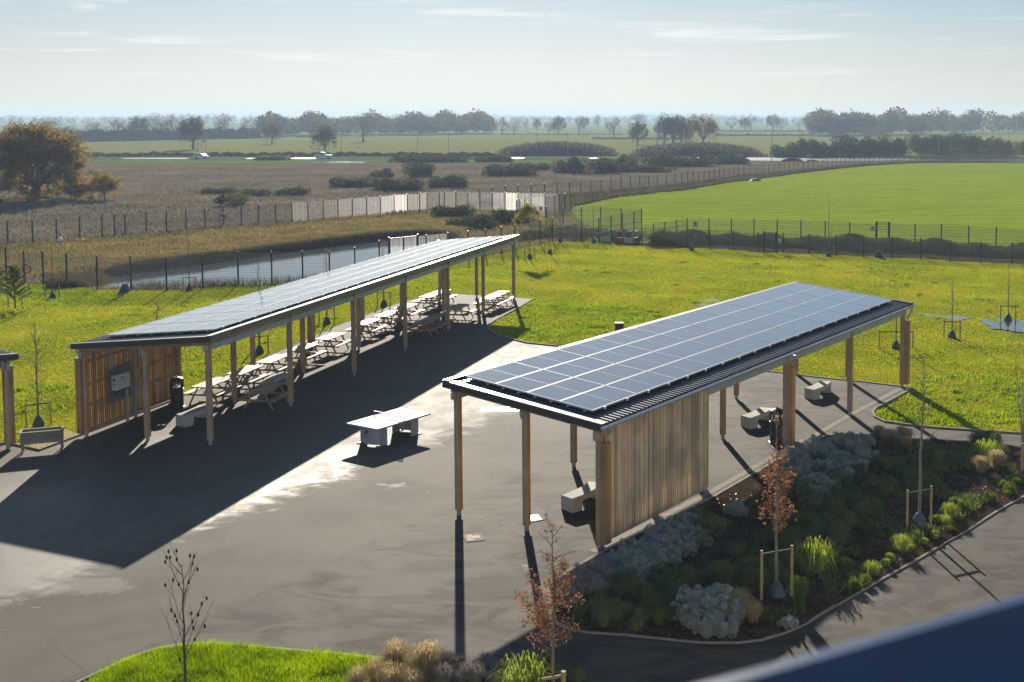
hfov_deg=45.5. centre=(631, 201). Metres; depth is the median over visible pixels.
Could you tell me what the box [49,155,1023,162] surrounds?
verge
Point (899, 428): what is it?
feather grass
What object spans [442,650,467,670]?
lavender
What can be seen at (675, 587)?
grass tussock
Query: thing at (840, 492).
grass tussock
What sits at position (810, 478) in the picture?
grass tussock
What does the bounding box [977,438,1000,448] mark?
grass tussock
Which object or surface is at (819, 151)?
scrub bush
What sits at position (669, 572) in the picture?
grass tussock
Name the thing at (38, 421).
sapling
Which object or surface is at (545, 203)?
close fence
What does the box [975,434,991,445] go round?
grass tussock
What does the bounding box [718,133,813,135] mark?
hedge
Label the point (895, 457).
grass tussock
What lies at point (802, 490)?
grass tussock
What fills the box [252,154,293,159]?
earth heap
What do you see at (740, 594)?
feather grass
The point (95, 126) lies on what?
oak tree
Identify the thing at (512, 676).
striped grass
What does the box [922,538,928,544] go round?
grass mound
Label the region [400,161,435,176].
scrub bush
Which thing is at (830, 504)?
grass tussock
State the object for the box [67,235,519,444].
solar shelter
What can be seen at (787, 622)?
silver shrub
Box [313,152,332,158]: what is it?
pickup truck
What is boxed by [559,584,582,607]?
lavender
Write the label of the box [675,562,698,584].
grass tussock
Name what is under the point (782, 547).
grass tussock
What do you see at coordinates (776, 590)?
young tree
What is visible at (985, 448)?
striped grass
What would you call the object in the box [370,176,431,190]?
scrub bush
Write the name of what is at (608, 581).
grass tussock
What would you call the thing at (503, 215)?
scrub bush
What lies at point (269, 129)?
oak tree
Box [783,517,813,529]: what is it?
grass tussock
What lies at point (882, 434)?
feather grass
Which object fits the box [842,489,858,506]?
grass tussock
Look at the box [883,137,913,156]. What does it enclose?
scrub bush
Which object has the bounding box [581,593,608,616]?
grass tussock
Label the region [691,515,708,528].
grass tussock
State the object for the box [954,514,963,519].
green shrub
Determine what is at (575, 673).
grass tussock
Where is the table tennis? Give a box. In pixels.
[347,408,430,447]
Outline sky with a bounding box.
[0,0,1023,117]
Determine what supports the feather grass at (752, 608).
on the planting bed soil at (984, 512)
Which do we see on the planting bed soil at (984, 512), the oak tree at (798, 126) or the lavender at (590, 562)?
the lavender at (590, 562)
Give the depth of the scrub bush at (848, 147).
351.25 m
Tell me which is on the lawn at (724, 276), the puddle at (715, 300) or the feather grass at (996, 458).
the puddle at (715, 300)
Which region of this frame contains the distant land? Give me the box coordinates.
[0,118,1023,137]
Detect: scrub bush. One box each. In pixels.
[199,187,238,194]
[213,191,252,205]
[240,188,273,196]
[273,186,310,195]
[328,176,376,187]
[369,168,393,177]
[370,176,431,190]
[388,153,473,162]
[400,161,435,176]
[426,173,468,187]
[430,204,477,216]
[445,213,498,229]
[473,154,514,161]
[481,162,538,176]
[489,207,535,222]
[509,162,554,170]
[542,222,591,238]
[551,156,593,173]
[585,157,620,173]
[616,163,677,172]
[617,153,640,165]
[638,152,722,166]
[706,153,751,164]
[769,143,798,157]
[786,138,816,157]
[802,138,826,157]
[820,142,841,156]
[829,134,858,157]
[846,139,881,157]
[861,134,892,156]
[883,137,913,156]
[904,134,929,152]
[912,147,1023,158]
[913,134,960,150]
[943,135,962,150]
[946,132,977,150]
[956,135,1003,151]
[980,137,1009,151]
[1002,140,1018,149]
[1014,141,1023,152]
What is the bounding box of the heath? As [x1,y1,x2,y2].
[0,161,1023,245]
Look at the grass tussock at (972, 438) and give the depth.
42.79 m
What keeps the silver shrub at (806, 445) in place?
on the planting bed soil at (984, 512)
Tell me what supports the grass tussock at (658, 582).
on the planting bed soil at (984, 512)
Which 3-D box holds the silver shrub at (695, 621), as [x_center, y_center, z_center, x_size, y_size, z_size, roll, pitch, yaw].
[1.625,9.461,27.402,0.894,0.555,0.847,3,5,40]
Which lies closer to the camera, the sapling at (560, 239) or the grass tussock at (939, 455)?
the grass tussock at (939, 455)
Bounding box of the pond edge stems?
[132,270,327,287]
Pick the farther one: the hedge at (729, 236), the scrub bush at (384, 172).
the scrub bush at (384, 172)
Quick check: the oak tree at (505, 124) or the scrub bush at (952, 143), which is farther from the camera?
the oak tree at (505, 124)
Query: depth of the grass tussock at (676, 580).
29.34 m
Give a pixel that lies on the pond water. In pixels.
(396, 245)
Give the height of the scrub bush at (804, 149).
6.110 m
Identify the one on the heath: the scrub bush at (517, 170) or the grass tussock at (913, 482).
the scrub bush at (517, 170)
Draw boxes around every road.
[82,158,649,158]
[682,157,906,160]
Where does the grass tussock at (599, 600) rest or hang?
on the planting bed soil at (984, 512)
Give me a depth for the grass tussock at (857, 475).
38.12 m
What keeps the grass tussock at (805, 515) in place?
on the planting bed soil at (984, 512)
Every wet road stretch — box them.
[121,158,188,158]
[246,158,318,158]
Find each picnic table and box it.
[184,377,241,404]
[223,365,271,389]
[236,382,295,409]
[253,354,298,377]
[284,343,326,365]
[312,332,350,353]
[345,319,387,337]
[371,311,407,328]
[391,303,424,320]
[407,313,455,336]
[412,289,457,308]
[442,303,477,320]
[473,291,516,310]
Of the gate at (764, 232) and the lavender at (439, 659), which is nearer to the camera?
the lavender at (439, 659)
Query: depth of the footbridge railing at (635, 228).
117.58 m
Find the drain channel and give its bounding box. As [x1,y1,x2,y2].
[589,388,900,551]
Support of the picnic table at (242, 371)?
on the playground asphalt
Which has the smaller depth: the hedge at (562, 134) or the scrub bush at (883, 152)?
the scrub bush at (883, 152)
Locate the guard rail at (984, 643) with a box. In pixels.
[708,594,1023,681]
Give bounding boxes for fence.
[0,217,581,290]
[6,194,419,244]
[419,191,570,210]
[478,154,922,202]
[516,193,564,213]
[516,202,641,229]
[598,210,641,241]
[641,218,1023,245]
[641,227,1023,263]
[925,154,1014,160]
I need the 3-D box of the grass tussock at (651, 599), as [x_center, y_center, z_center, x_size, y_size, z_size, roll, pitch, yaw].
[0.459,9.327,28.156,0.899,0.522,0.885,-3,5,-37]
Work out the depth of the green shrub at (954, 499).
36.28 m
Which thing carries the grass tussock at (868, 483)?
on the planting bed soil at (984, 512)
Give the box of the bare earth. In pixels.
[30,429,75,447]
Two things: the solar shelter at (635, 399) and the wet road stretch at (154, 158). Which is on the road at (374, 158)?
the wet road stretch at (154, 158)
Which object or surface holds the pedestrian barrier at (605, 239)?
on the ditch
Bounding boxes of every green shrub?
[450,670,458,681]
[839,557,852,565]
[840,560,852,568]
[845,576,865,590]
[846,545,860,556]
[846,572,854,578]
[856,574,870,584]
[869,537,881,545]
[875,531,885,538]
[882,525,891,532]
[932,514,941,521]
[948,497,959,503]
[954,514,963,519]
[957,499,971,510]
[983,491,997,500]
[998,479,1010,486]
[1001,464,1013,473]
[1002,482,1018,492]
[1011,477,1020,483]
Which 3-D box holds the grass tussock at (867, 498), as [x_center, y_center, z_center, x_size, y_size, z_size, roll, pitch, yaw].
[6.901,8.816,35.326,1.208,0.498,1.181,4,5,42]
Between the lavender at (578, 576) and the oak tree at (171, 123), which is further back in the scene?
the oak tree at (171, 123)
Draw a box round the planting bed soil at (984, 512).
[551,435,1023,640]
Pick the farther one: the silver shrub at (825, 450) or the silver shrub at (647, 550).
the silver shrub at (825, 450)
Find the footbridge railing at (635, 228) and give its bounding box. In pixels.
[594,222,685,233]
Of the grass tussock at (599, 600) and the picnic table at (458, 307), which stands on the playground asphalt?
the picnic table at (458, 307)
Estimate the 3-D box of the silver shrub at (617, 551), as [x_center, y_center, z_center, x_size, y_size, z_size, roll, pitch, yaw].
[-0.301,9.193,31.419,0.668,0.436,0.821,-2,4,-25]
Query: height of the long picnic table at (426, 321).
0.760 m
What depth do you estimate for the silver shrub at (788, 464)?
39.47 m
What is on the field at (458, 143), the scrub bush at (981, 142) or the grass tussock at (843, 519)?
the scrub bush at (981, 142)
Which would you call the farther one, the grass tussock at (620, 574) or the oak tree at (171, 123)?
the oak tree at (171, 123)
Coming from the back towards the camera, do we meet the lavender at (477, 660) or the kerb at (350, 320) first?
the kerb at (350, 320)
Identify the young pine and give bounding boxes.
[0,266,31,307]
[0,267,7,295]
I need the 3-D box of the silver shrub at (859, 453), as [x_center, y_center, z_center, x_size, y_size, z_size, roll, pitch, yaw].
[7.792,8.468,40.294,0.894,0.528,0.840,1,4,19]
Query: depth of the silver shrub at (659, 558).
30.60 m
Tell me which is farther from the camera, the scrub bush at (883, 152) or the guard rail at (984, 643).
the scrub bush at (883, 152)
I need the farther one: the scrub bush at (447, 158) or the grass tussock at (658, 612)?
the scrub bush at (447, 158)
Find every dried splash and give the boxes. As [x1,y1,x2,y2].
[0,596,17,598]
[12,598,29,601]
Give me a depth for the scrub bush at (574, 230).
116.91 m
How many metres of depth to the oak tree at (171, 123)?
628.17 m
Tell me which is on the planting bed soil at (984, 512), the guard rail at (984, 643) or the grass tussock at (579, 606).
the grass tussock at (579, 606)
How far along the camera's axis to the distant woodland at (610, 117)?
5538.70 m
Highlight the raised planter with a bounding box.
[18,426,64,453]
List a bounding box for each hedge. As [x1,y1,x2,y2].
[0,126,261,141]
[83,151,496,156]
[500,133,623,134]
[517,228,640,240]
[592,137,678,138]
[647,228,1023,258]
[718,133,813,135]
[720,130,808,131]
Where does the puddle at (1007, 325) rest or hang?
on the lawn at (724, 276)
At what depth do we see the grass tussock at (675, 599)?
28.05 m
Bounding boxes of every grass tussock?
[536,653,560,677]
[559,662,592,681]
[571,597,588,615]
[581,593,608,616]
[587,587,611,598]
[587,600,615,620]
[588,593,616,617]
[590,611,616,627]
[593,609,612,626]
[602,577,617,595]
[606,577,635,598]
[606,584,626,598]
[607,602,627,621]
[609,570,633,583]
[611,596,622,609]
[614,599,634,619]
[618,574,645,601]
[624,616,645,631]
[625,591,643,604]
[631,605,650,622]
[634,581,658,603]
[634,589,666,617]
[639,568,666,589]
[644,561,675,574]
[645,602,669,625]
[651,578,666,592]
[653,583,664,592]
[655,592,672,609]
[656,565,693,585]
[656,570,701,587]
[656,580,671,594]
[659,590,675,609]
[662,581,692,595]
[664,599,689,621]
[667,594,690,604]
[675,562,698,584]
[676,564,701,586]
[691,506,709,516]
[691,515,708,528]
[694,521,708,530]
[694,528,715,547]
[701,512,722,532]
[703,558,742,583]
[703,562,736,587]
[709,523,725,536]
[717,515,730,529]
[723,541,747,560]
[732,567,772,592]
[733,554,759,573]
[745,527,779,546]
[749,562,769,584]
[764,556,789,581]
[765,566,789,579]
[766,522,788,546]
[767,562,797,581]
[769,506,796,528]
[769,542,789,559]
[771,507,797,525]
[778,531,804,546]
[778,534,791,544]
[779,548,814,573]
[780,525,809,543]
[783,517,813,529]
[783,541,811,562]
[791,482,815,499]
[794,558,822,575]
[795,509,815,530]
[797,494,812,511]
[799,513,834,537]
[799,526,822,544]
[800,473,820,483]
[800,476,819,485]
[802,497,825,516]
[809,491,836,502]
[814,537,843,561]
[815,502,846,511]
[818,501,846,512]
[820,509,832,525]
[820,524,855,545]
[822,474,842,490]
[823,466,845,479]
[826,517,850,543]
[827,504,843,513]
[827,508,855,523]
[830,486,852,499]
[831,496,849,508]
[832,516,853,527]
[835,508,860,527]
[839,474,863,490]
[842,462,868,473]
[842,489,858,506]
[845,484,867,494]
[851,493,881,513]
[851,500,872,517]
[852,469,862,483]
[856,471,878,488]
[859,477,886,495]
[868,454,888,468]
[868,498,884,513]
[869,480,895,496]
[872,456,891,473]
[875,457,910,473]
[878,474,901,490]
[885,462,911,476]
[890,455,905,461]
[901,466,918,478]
[903,453,922,465]
[903,471,927,481]
[904,478,918,489]
[927,449,947,463]
[931,448,955,460]
[931,459,948,474]
[966,432,986,444]
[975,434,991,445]
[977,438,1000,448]
[981,429,995,436]
[988,432,1001,439]
[988,435,1001,441]
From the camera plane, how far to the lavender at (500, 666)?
24.79 m
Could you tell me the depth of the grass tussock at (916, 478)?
38.14 m
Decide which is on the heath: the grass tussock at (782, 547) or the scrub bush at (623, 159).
the scrub bush at (623, 159)
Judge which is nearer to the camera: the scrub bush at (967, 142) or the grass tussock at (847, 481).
the grass tussock at (847, 481)
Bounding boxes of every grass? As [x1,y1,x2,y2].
[35,220,478,274]
[84,633,383,681]
[343,666,371,681]
[362,655,388,681]
[367,659,418,681]
[371,636,411,667]
[395,666,431,681]
[398,659,419,673]
[403,638,454,681]
[483,649,569,681]
[491,663,536,681]
[727,586,755,603]
[741,599,769,623]
[788,535,850,576]
[861,559,884,574]
[870,424,885,437]
[871,425,885,437]
[873,429,892,442]
[880,430,890,442]
[885,533,914,552]
[886,429,902,443]
[895,424,906,439]
[898,435,913,448]
[901,427,913,441]
[939,502,956,515]
[939,514,956,526]
[941,503,961,518]
[963,437,1012,460]
[968,455,989,472]
[986,449,1009,468]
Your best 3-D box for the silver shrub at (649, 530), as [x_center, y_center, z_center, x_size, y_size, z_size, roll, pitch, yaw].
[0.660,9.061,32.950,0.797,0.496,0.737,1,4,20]
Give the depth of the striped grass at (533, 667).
24.50 m
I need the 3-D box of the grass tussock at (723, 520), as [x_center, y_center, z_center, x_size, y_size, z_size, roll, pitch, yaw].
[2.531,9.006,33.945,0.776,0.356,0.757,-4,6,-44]
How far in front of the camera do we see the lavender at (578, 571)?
29.64 m
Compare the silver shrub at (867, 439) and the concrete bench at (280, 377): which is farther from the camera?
the concrete bench at (280, 377)
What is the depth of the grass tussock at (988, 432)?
42.93 m
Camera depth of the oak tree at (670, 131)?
509.15 m
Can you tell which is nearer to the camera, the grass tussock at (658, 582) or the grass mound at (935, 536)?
the grass tussock at (658, 582)
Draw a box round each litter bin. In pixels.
[170,375,184,408]
[769,407,782,444]
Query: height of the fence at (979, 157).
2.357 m
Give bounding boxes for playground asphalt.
[0,294,1023,681]
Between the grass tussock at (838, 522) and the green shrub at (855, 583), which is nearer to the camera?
the green shrub at (855, 583)
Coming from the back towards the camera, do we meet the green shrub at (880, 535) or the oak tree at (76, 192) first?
the oak tree at (76, 192)
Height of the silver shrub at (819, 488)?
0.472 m
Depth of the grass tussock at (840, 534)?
32.56 m
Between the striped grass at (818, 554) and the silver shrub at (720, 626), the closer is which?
the silver shrub at (720, 626)
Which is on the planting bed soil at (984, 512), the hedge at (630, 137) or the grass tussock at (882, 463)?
the grass tussock at (882, 463)
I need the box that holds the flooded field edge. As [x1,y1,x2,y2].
[314,161,364,163]
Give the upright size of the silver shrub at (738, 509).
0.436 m
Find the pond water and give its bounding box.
[103,238,436,286]
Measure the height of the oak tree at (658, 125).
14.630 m
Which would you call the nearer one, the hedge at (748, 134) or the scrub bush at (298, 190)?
the scrub bush at (298, 190)
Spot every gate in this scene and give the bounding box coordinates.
[388,234,418,254]
[763,231,776,252]
[875,221,889,240]
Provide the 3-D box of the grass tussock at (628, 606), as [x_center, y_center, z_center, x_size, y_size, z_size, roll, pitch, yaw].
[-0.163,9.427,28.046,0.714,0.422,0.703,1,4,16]
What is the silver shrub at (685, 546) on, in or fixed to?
on the planting bed soil at (984, 512)
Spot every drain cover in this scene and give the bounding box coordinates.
[462,533,483,541]
[531,514,544,521]
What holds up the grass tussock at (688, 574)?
on the planting bed soil at (984, 512)
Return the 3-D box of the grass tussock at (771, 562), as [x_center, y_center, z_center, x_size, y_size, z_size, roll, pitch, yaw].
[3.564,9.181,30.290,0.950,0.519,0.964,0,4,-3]
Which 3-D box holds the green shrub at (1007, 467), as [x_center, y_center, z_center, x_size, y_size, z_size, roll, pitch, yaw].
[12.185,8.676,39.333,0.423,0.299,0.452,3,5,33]
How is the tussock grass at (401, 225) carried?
on the rough ground at (460, 236)
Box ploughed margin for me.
[473,162,1023,212]
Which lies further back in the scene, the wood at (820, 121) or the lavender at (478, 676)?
the wood at (820, 121)
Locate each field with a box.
[73,132,1023,155]
[530,163,1023,246]
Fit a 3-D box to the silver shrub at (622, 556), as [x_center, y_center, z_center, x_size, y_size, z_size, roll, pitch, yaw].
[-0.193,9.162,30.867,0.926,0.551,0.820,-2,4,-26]
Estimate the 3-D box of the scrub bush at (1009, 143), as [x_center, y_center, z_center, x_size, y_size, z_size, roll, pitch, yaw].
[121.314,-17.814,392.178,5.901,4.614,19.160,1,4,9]
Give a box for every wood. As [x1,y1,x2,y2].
[253,108,499,135]
[803,106,1023,135]
[859,126,887,136]
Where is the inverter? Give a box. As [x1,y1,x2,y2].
[108,350,131,421]
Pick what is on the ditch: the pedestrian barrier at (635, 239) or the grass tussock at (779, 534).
the pedestrian barrier at (635, 239)
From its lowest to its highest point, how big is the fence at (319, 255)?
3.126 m
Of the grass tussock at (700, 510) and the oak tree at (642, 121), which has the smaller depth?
the grass tussock at (700, 510)
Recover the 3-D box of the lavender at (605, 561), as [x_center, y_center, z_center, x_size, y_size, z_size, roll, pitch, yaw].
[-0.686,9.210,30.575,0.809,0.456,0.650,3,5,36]
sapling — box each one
[24,322,51,427]
[45,238,59,298]
[119,264,129,291]
[151,299,162,369]
[182,231,196,290]
[253,260,268,353]
[318,249,334,323]
[377,239,390,306]
[511,200,546,257]
[547,215,554,253]
[555,191,564,241]
[591,206,595,242]
[680,205,701,250]
[823,212,833,256]
[878,281,913,348]
[943,275,960,337]
[1000,264,1015,320]
[1015,364,1023,465]
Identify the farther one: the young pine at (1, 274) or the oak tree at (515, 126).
the oak tree at (515, 126)
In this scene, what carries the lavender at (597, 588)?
on the planting bed soil at (984, 512)
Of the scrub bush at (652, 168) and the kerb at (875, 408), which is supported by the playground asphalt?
the kerb at (875, 408)
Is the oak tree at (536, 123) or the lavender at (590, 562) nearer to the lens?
the lavender at (590, 562)
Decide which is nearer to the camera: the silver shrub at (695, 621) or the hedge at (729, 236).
the silver shrub at (695, 621)
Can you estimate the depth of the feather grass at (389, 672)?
24.31 m
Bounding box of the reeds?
[47,227,458,288]
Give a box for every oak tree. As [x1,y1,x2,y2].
[0,119,101,202]
[26,115,67,130]
[63,124,80,136]
[65,181,94,199]
[83,119,107,131]
[84,170,123,200]
[102,117,127,129]
[127,115,149,130]
[141,113,167,129]
[162,113,182,130]
[177,114,208,148]
[212,113,236,127]
[240,117,263,128]
[261,122,282,143]
[309,124,338,151]
[350,113,374,141]
[497,117,510,134]
[507,121,520,130]
[522,119,529,130]
[532,117,540,130]
[544,121,552,133]
[550,115,566,134]
[572,116,586,134]
[580,116,589,129]
[593,116,601,129]
[605,118,621,136]
[627,113,645,136]
[627,120,649,144]
[652,115,674,143]
[661,113,686,143]
[671,115,690,142]
[680,120,692,141]
[686,113,720,142]
[724,114,738,129]
[739,116,750,129]
[746,114,755,129]
[765,113,779,129]
[774,116,788,130]
[791,117,803,129]
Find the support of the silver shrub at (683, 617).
on the planting bed soil at (984, 512)
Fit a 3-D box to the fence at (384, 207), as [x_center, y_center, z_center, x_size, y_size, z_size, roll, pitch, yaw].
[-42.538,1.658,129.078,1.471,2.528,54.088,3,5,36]
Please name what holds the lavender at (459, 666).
on the front bed soil at (556, 680)
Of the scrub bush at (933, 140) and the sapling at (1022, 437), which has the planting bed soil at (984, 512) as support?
the sapling at (1022, 437)
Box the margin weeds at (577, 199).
[481,160,1022,211]
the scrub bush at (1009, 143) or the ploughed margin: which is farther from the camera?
the scrub bush at (1009, 143)
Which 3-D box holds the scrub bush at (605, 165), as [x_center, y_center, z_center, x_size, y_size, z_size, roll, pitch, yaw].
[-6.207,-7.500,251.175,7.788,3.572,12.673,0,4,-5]
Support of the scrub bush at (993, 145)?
on the field at (458, 143)
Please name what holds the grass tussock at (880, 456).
on the planting bed soil at (984, 512)
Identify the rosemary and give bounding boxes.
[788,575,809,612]
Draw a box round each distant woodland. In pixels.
[0,112,988,124]
[1,113,1005,119]
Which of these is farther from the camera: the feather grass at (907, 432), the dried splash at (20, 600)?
the feather grass at (907, 432)
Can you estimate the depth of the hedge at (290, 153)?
358.79 m
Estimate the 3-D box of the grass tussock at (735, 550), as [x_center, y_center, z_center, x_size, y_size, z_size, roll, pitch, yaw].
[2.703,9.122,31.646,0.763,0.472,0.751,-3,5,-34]
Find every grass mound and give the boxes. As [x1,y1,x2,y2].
[880,558,890,565]
[885,552,894,559]
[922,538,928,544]
[931,534,939,539]
[945,525,954,530]
[1003,490,1011,495]
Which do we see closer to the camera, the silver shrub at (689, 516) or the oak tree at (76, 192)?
the silver shrub at (689, 516)
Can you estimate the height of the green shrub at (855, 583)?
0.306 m
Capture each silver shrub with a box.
[606,546,624,561]
[608,548,639,571]
[617,555,655,579]
[618,536,647,548]
[620,545,653,558]
[633,537,666,551]
[636,549,668,567]
[637,570,653,586]
[642,523,670,541]
[648,528,681,544]
[651,544,682,566]
[657,515,682,528]
[662,519,693,532]
[663,534,696,556]
[669,594,706,626]
[674,511,701,524]
[678,582,734,610]
[679,526,713,548]
[685,607,722,638]
[702,609,739,638]
[709,594,746,623]
[722,500,748,516]
[777,615,798,630]
[781,446,809,461]
[781,457,800,469]
[783,463,814,482]
[791,441,813,454]
[795,454,825,472]
[798,472,824,484]
[803,434,824,443]
[807,483,826,498]
[808,440,837,460]
[810,458,842,473]
[810,472,841,492]
[821,435,844,449]
[824,465,854,478]
[827,449,855,464]
[832,430,854,439]
[840,457,868,470]
[843,438,864,456]
[851,432,875,448]
[854,446,879,465]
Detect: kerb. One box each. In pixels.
[0,400,170,450]
[76,642,559,681]
[184,293,522,395]
[487,298,562,346]
[550,495,1023,643]
[558,433,875,578]
[768,370,910,387]
[872,387,1020,433]
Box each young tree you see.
[160,548,214,681]
[514,513,585,681]
[756,410,797,600]
[906,351,934,528]
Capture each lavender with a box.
[423,664,439,681]
[426,662,456,681]
[432,655,447,667]
[435,648,448,660]
[442,650,458,665]
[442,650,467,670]
[451,671,468,681]
[454,659,471,671]
[455,659,485,681]
[466,665,489,681]
[469,657,489,668]
[475,650,495,669]
[481,669,505,681]
[489,658,510,669]
[491,665,508,681]
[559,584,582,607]
[563,574,586,588]
[570,568,586,578]
[570,571,589,582]
[571,561,591,571]
[573,587,589,601]
[574,579,588,599]
[577,565,600,582]
[584,581,609,594]
[585,577,612,592]
[586,558,606,573]
[586,572,604,581]
[590,563,604,576]
[591,552,612,566]
[596,557,616,575]
[596,566,618,580]
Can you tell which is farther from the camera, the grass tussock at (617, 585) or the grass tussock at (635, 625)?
the grass tussock at (617, 585)
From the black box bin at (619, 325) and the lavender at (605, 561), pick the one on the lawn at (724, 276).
the black box bin at (619, 325)
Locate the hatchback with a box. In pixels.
[193,153,208,158]
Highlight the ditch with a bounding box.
[523,223,1023,264]
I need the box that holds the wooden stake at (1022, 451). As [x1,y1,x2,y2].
[1020,443,1023,470]
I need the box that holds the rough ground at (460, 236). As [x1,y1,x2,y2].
[0,210,613,289]
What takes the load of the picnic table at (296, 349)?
on the playground asphalt
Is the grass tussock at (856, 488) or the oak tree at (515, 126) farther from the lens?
the oak tree at (515, 126)
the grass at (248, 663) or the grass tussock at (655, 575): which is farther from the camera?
the grass tussock at (655, 575)
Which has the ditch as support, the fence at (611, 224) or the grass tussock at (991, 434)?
the fence at (611, 224)
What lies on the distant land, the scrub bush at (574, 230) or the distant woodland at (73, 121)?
the distant woodland at (73, 121)
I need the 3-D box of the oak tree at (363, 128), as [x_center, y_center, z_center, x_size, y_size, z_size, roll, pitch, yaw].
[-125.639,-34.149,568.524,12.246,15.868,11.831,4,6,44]
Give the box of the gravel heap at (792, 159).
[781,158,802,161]
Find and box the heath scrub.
[0,161,897,245]
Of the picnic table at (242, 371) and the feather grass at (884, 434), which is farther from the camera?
the picnic table at (242, 371)
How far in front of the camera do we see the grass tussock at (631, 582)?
28.82 m
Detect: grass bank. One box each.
[495,141,619,155]
[626,141,770,156]
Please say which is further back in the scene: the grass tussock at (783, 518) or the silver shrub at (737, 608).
the grass tussock at (783, 518)
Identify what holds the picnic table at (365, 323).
on the playground asphalt
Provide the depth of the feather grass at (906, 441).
42.17 m
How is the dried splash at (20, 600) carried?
on the playground asphalt
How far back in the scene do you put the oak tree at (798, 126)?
1097.19 m
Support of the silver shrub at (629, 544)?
on the planting bed soil at (984, 512)
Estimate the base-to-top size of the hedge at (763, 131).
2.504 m
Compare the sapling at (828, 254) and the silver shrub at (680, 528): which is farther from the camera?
the sapling at (828, 254)
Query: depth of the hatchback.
335.80 m
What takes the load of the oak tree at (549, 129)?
on the field at (458, 143)
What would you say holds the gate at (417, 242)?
attached to the fence at (319, 255)
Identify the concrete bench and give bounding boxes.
[176,405,205,426]
[261,373,286,390]
[561,482,595,512]
[741,407,771,428]
[804,381,830,399]
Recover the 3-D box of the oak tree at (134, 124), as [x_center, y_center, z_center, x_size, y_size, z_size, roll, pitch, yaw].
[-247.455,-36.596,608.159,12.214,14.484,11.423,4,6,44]
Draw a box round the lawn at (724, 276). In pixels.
[0,208,1023,681]
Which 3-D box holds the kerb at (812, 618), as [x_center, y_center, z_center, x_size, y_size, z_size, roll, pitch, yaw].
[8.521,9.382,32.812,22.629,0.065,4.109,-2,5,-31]
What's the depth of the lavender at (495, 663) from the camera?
24.98 m
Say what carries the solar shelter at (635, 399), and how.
on the playground asphalt
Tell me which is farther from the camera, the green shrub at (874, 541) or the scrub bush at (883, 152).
the scrub bush at (883, 152)
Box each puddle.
[695,299,719,305]
[920,313,972,319]
[981,318,1023,331]
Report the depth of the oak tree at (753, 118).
976.31 m
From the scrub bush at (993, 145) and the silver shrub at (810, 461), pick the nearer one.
the silver shrub at (810, 461)
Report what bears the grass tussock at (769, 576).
on the planting bed soil at (984, 512)
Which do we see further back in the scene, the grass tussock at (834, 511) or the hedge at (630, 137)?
the hedge at (630, 137)
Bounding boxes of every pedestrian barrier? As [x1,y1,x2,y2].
[601,230,609,242]
[614,231,623,242]
[624,231,632,243]
[633,231,638,242]
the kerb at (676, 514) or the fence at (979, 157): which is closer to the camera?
the kerb at (676, 514)
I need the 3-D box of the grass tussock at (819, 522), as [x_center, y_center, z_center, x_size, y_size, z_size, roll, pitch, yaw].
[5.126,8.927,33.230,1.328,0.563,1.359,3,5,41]
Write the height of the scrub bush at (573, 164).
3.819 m
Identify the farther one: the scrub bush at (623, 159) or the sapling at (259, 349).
the scrub bush at (623, 159)
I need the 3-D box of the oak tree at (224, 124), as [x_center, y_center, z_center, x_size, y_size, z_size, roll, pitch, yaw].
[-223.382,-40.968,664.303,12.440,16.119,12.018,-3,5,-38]
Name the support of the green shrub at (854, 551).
on the planting bed soil at (984, 512)
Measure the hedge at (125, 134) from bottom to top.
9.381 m
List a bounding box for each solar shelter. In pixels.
[0,349,22,448]
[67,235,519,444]
[442,281,915,547]
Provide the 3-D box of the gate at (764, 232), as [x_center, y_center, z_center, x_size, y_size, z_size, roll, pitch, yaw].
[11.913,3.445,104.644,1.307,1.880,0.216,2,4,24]
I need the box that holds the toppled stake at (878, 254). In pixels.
[875,237,884,257]
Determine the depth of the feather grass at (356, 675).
24.44 m
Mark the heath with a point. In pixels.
(246, 210)
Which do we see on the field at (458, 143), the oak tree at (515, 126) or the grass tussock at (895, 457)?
the oak tree at (515, 126)
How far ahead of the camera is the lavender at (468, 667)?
24.58 m
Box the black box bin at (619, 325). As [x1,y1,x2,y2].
[615,322,623,330]
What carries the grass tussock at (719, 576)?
on the planting bed soil at (984, 512)
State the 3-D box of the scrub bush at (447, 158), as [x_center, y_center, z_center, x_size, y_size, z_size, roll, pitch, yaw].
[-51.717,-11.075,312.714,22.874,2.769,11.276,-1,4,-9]
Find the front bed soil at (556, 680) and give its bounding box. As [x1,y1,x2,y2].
[366,660,587,681]
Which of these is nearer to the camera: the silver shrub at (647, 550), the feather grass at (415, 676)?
the feather grass at (415, 676)
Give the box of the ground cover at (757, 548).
[572,440,1019,628]
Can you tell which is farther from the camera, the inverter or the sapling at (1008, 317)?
the sapling at (1008, 317)
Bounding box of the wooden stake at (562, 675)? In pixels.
[541,670,565,681]
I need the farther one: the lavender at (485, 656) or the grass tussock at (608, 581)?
the grass tussock at (608, 581)
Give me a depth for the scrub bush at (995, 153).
338.51 m
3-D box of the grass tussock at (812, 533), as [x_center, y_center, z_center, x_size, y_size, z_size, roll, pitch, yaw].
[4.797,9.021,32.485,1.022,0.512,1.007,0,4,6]
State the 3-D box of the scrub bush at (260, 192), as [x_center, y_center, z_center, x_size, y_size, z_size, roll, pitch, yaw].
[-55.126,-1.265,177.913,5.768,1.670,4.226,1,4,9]
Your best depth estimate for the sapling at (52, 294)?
77.74 m

